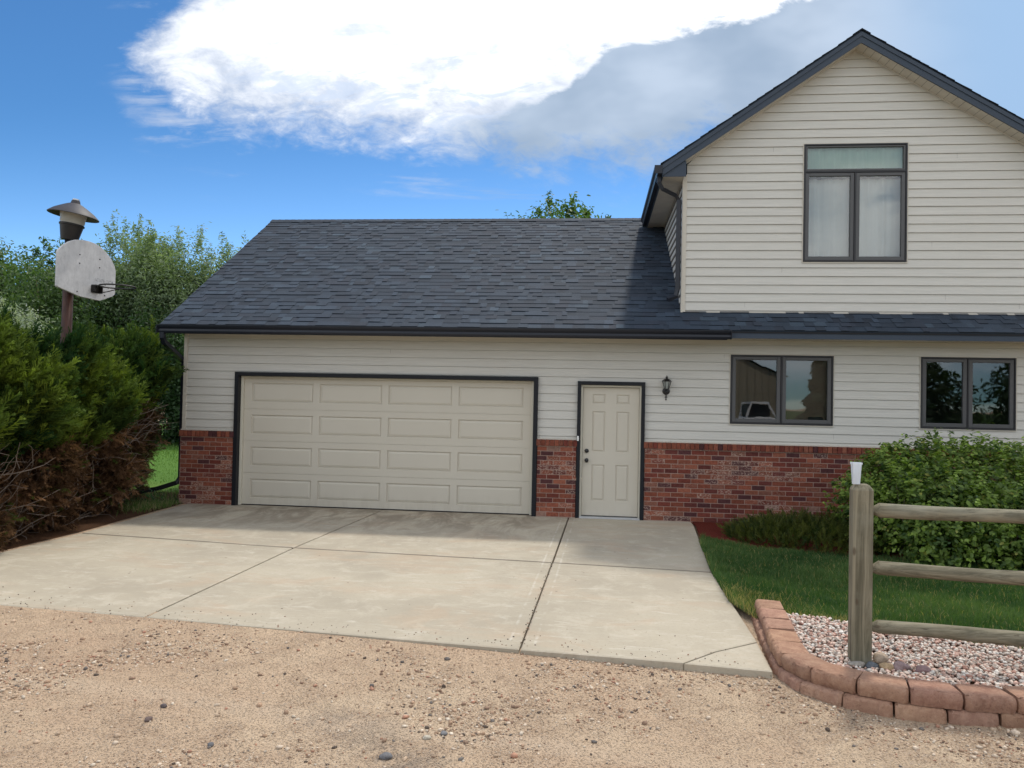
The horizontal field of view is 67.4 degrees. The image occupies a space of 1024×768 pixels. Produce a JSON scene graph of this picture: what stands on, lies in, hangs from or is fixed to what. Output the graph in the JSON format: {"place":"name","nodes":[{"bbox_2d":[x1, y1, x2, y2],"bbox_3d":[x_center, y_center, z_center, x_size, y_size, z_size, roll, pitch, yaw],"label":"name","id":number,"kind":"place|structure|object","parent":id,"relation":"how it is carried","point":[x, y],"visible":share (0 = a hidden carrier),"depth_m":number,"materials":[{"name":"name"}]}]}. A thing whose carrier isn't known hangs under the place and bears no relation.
{"place":"outdoors","nodes":[
{"label":"outdoors","id":0,"kind":"place"},
{"bbox_2d":[98,488,182,512],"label":"corner grass","id":1,"kind":"structure","parent":0,"point":[151,504],"depth_m":12.41,"materials":[{"name":"green plant"}]},
{"bbox_2d":[124,424,178,491],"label":"back lawn","id":2,"kind":"structure","parent":0,"point":[170,468],"depth_m":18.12,"materials":[{"name":"green plant"}]},
{"bbox_2d":[0,236,42,309],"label":"poplar tree","id":3,"kind":"object","parent":2,"relation":"on","point":[7,259],"visible":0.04,"depth_m":29.94,"materials":[{"name":"green plant"}]},
{"bbox_2d":[0,293,57,333],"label":"silver shrub","id":4,"kind":"object","parent":2,"relation":"on","point":[29,317],"visible":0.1,"depth_m":19.85,"materials":[{"name":"green plant"}]},
{"bbox_2d":[0,236,88,322],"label":"poplar tree","id":5,"kind":"object","parent":2,"relation":"on","point":[50,248],"visible":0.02,"depth_m":28.87,"materials":[{"name":"green plant"}]},
{"bbox_2d":[0,243,144,336],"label":"bushy tree","id":6,"kind":"object","parent":2,"relation":"on","point":[56,310],"visible":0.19,"depth_m":26.83,"materials":[{"name":"green plant"}]},
{"bbox_2d":[73,209,177,332],"bbox_3d":[-15.330,-2.424,30.229,6.763,9.299,5.260,1,-1,6],"label":"willow tree","id":7,"kind":"object","parent":2,"relation":"on","point":[110,240],"visible":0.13,"depth_m":29.36,"materials":[{"name":"green plant"}]},
{"bbox_2d":[114,301,184,445],"bbox_3d":[-11.957,-0.108,26.974,7.353,5.683,4.296,1,-1,6],"label":"dark shrub","id":8,"kind":"object","parent":2,"relation":"on","point":[172,397],"visible":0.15,"depth_m":26.31,"materials":[{"name":"green plant"}]},
{"bbox_2d":[105,222,227,440],"bbox_3d":[-12.590,-1.989,29.328,6.743,8.782,5.489,1,-1,30],"label":"willow tree","id":9,"kind":"object","parent":2,"relation":"on","point":[168,281],"visible":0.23,"depth_m":28.43,"materials":[{"name":"green plant"}]},
{"bbox_2d":[167,231,248,422],"bbox_3d":[-10.324,-1.809,30.204,6.314,8.645,6.311,1,-1,6],"label":"willow tree","id":10,"kind":"object","parent":2,"relation":"on","point":[227,252],"visible":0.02,"depth_m":30.07,"materials":[{"name":"green plant"}]},
{"bbox_2d":[0,504,772,678],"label":"driveway","id":11,"kind":"structure","parent":0,"point":[608,586],"depth_m":7.69,"materials":[{"name":"concrete"}]},
{"bbox_2d":[9,557,737,663],"bbox_3d":[-2.043,1.924,6.263,6.686,0.013,3.852,2,-1,-18],"label":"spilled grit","id":12,"kind":"object","parent":11,"relation":"on","point":[405,635],"visible":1,"depth_m":6.24,"materials":[{"name":"stone"}]},
{"bbox_2d":[0,413,1023,767],"bbox_3d":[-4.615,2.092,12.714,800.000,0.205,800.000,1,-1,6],"label":"ground","id":13,"kind":"structure","parent":0,"point":[248,721],"depth_m":4.58,"materials":[{"name":"beige gravel"}]},
{"bbox_2d":[47,198,98,513],"bbox_3d":[-6.100,-0.268,10.571,0.639,4.588,0.644,1,-1,6],"label":"lamp post","id":14,"kind":"object","parent":13,"relation":"on","point":[74,214],"visible":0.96,"depth_m":10.52,"materials":[{"name":"metal"}]},
{"bbox_2d":[55,240,135,300],"bbox_3d":[-5.687,-1.583,10.561,0.726,0.802,1.025,1,-1,26],"label":"basketball hoop","id":15,"kind":"object","parent":14,"relation":"attached to","point":[85,269],"visible":1,"depth_m":10.60,"materials":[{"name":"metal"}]},
{"bbox_2d":[0,492,181,550],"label":"needle litter","id":16,"kind":"object","parent":13,"relation":"on","point":[95,522],"visible":0.22,"depth_m":10.62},
{"bbox_2d":[129,488,163,500],"bbox_3d":[-6.107,1.854,12.827,0.609,0.243,0.412,1,-1,6],"label":"corner shrub","id":17,"kind":"object","parent":16,"relation":"on","point":[148,495],"visible":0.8,"depth_m":12.71,"materials":[{"name":"green plant"}]},
{"bbox_2d":[0,303,189,551],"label":"juniper hedge","id":18,"kind":"object","parent":13,"relation":"on","point":[68,426],"visible":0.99,"depth_m":10.08,"materials":[{"name":"green plant"}]},
{"bbox_2d":[144,716,152,721],"bbox_3d":[-2.059,1.898,4.349,0.041,0.025,0.057,1,-1,6],"label":"pebble","id":19,"kind":"object","parent":13,"relation":"on","point":[148,718],"visible":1,"depth_m":4.34,"materials":[{"name":"stone"}]},
{"bbox_2d":[379,752,392,759],"bbox_3d":[-0.652,1.925,3.971,0.073,0.035,0.050,1,-1,6],"label":"pebble","id":20,"kind":"object","parent":13,"relation":"on","point":[385,756],"visible":1,"depth_m":3.96,"materials":[{"name":"stone"}]},
{"bbox_2d":[423,735,430,739],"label":"pebble","id":21,"kind":"object","parent":13,"relation":"on","point":[426,737],"visible":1,"depth_m":4.20,"materials":[{"name":"stone"}]},
{"bbox_2d":[441,730,447,735],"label":"pebble","id":22,"kind":"object","parent":13,"relation":"on","point":[444,733],"visible":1,"depth_m":4.26,"materials":[{"name":"stone"}]},
{"bbox_2d":[504,190,610,218],"bbox_3d":[0.863,-2.500,28.888,7.134,10.055,6.381,1,-1,6],"label":"garden tree","id":23,"kind":"object","parent":13,"relation":"on","point":[571,212],"visible":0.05,"depth_m":27.95,"materials":[{"name":"green plant"}]},
{"bbox_2d":[123,28,1023,533],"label":"house","id":24,"kind":"structure","parent":13,"relation":"on","point":[801,288],"depth_m":12.02,"materials":[{"name":"plastic"}]},
{"bbox_2d":[242,378,531,514],"bbox_3d":[-2.087,0.984,12.552,4.870,2.125,0.027,1,-1,6],"label":"garage door","id":25,"kind":"structure","parent":24,"relation":"in","point":[439,446],"depth_m":12.54,"materials":[{"name":"paint"}]},
{"bbox_2d":[581,387,638,517],"bbox_3d":[1.547,1.072,12.089,0.881,2.030,0.090,1,-1,6],"label":"entry door","id":26,"kind":"structure","parent":24,"relation":"in","point":[610,443],"depth_m":12.12,"materials":[{"name":"paint"}]},
{"bbox_2d":[662,376,671,399],"bbox_3d":[2.399,0.059,11.923,0.156,0.393,0.170,1,-1,6],"label":"wall lantern","id":27,"kind":"object","parent":24,"relation":"attached to","point":[666,381],"depth_m":11.89,"materials":[{"name":"black metal"}]},
{"bbox_2d":[730,355,833,425],"bbox_3d":[4.152,0.094,11.896,1.533,1.068,0.188,1,-1,6],"label":"window","id":28,"kind":"structure","parent":24,"relation":"in","point":[804,384],"depth_m":11.87,"materials":[{"name":"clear glass"}]},
{"bbox_2d":[803,143,907,261],"bbox_3d":[5.262,-2.751,11.862,1.629,1.865,0.233,1,-1,6],"label":"window","id":29,"kind":"structure","parent":24,"relation":"in","point":[853,219],"depth_m":11.88,"materials":[{"name":"grey glass"}]},
{"bbox_2d":[920,357,1015,429],"bbox_3d":[6.846,0.142,11.558,1.351,1.078,0.083,1,-1,6],"label":"window","id":30,"kind":"structure","parent":24,"relation":"in","point":[967,363],"depth_m":11.53,"materials":[{"name":"black glass"}]},
{"bbox_2d":[693,522,1023,567],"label":"mulch bed","id":31,"kind":"object","parent":13,"relation":"on","point":[712,529],"visible":0.16,"depth_m":10.45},
{"bbox_2d":[716,506,902,555],"bbox_3d":[4.019,1.988,10.357,2.328,0.722,2.259,1,-1,6],"label":"spreading juniper","id":32,"kind":"object","parent":31,"relation":"on","point":[771,524],"visible":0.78,"depth_m":10.07,"materials":[{"name":"green plant"}]},
{"bbox_2d":[822,427,1023,570],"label":"leafy shrub","id":33,"kind":"object","parent":31,"relation":"on","point":[918,478],"visible":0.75,"depth_m":9.36,"materials":[{"name":"green plant"}]},
{"bbox_2d":[751,599,1023,727],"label":"retaining wall","id":34,"kind":"structure","parent":13,"relation":"on","point":[795,664],"depth_m":4.83,"materials":[{"name":"red concrete"}]},
{"bbox_2d":[787,613,1023,693],"bbox_3d":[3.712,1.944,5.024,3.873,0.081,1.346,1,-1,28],"label":"rock mulch","id":35,"kind":"object","parent":13,"relation":"on","point":[985,668],"visible":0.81,"depth_m":5.49,"materials":[{"name":"gravel"}]},
{"bbox_2d":[848,661,865,667],"bbox_3d":[2.338,1.900,5.208,0.123,0.039,0.066,1,-1,6],"label":"cobble","id":36,"kind":"object","parent":35,"relation":"on","point":[857,663],"visible":0.99,"depth_m":5.19,"materials":[{"name":"stone"}]},
{"bbox_2d":[865,661,878,667],"bbox_3d":[2.430,1.903,5.186,0.086,0.058,0.066,1,-1,6],"label":"cobble","id":37,"kind":"object","parent":35,"relation":"on","point":[869,664],"visible":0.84,"depth_m":5.17,"materials":[{"name":"stone"}]},
{"bbox_2d":[873,652,888,663],"bbox_3d":[2.532,1.884,5.276,0.105,0.079,0.109,1,-1,6],"label":"cobble","id":38,"kind":"object","parent":35,"relation":"on","point":[880,657],"visible":0.88,"depth_m":5.24,"materials":[{"name":"stone"}]},
{"bbox_2d":[879,662,893,670],"bbox_3d":[2.514,1.899,5.162,0.089,0.053,0.075,1,-1,6],"label":"cobble","id":39,"kind":"object","parent":35,"relation":"on","point":[888,666],"visible":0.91,"depth_m":5.14,"materials":[{"name":"stone"}]},
{"bbox_2d":[893,661,910,671],"bbox_3d":[2.615,1.903,5.173,0.133,0.078,0.094,1,-1,-16],"label":"cobble","id":40,"kind":"object","parent":35,"relation":"on","point":[899,665],"visible":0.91,"depth_m":5.14,"materials":[{"name":"stone"}]},
{"bbox_2d":[915,665,930,672],"bbox_3d":[2.746,1.910,5.130,0.114,0.056,0.085,1,-1,6],"label":"cobble","id":41,"kind":"object","parent":35,"relation":"on","point":[922,668],"visible":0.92,"depth_m":5.11,"materials":[{"name":"stone"}]},
{"bbox_2d":[848,483,1023,663],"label":"rail fence","id":42,"kind":"object","parent":35,"relation":"on","point":[863,567],"visible":0.99,"depth_m":5.24,"materials":[{"name":"wood"}]},
{"bbox_2d":[850,462,862,483],"bbox_3d":[2.382,0.618,5.317,0.067,0.150,0.056,1,-1,6],"label":"rain gauge","id":43,"kind":"object","parent":42,"relation":"on","point":[856,467],"visible":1,"depth_m":5.30,"materials":[{"name":"white plastic"}]},
{"bbox_2d":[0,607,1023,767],"bbox_3d":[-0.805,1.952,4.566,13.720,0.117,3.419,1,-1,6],"label":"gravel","id":44,"kind":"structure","parent":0,"point":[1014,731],"depth_m":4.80,"materials":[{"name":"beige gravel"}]},
{"bbox_2d":[0,0,1023,306],"label":"sky","id":45,"kind":"structure","parent":0,"point":[237,116],"materials":[{"name":"blue"}]},
{"bbox_2d":[699,532,1023,650],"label":"lawn","id":46,"kind":"structure","parent":0,"point":[1005,622],"depth_m":7.66,"materials":[{"name":"green plant"}]}
]}

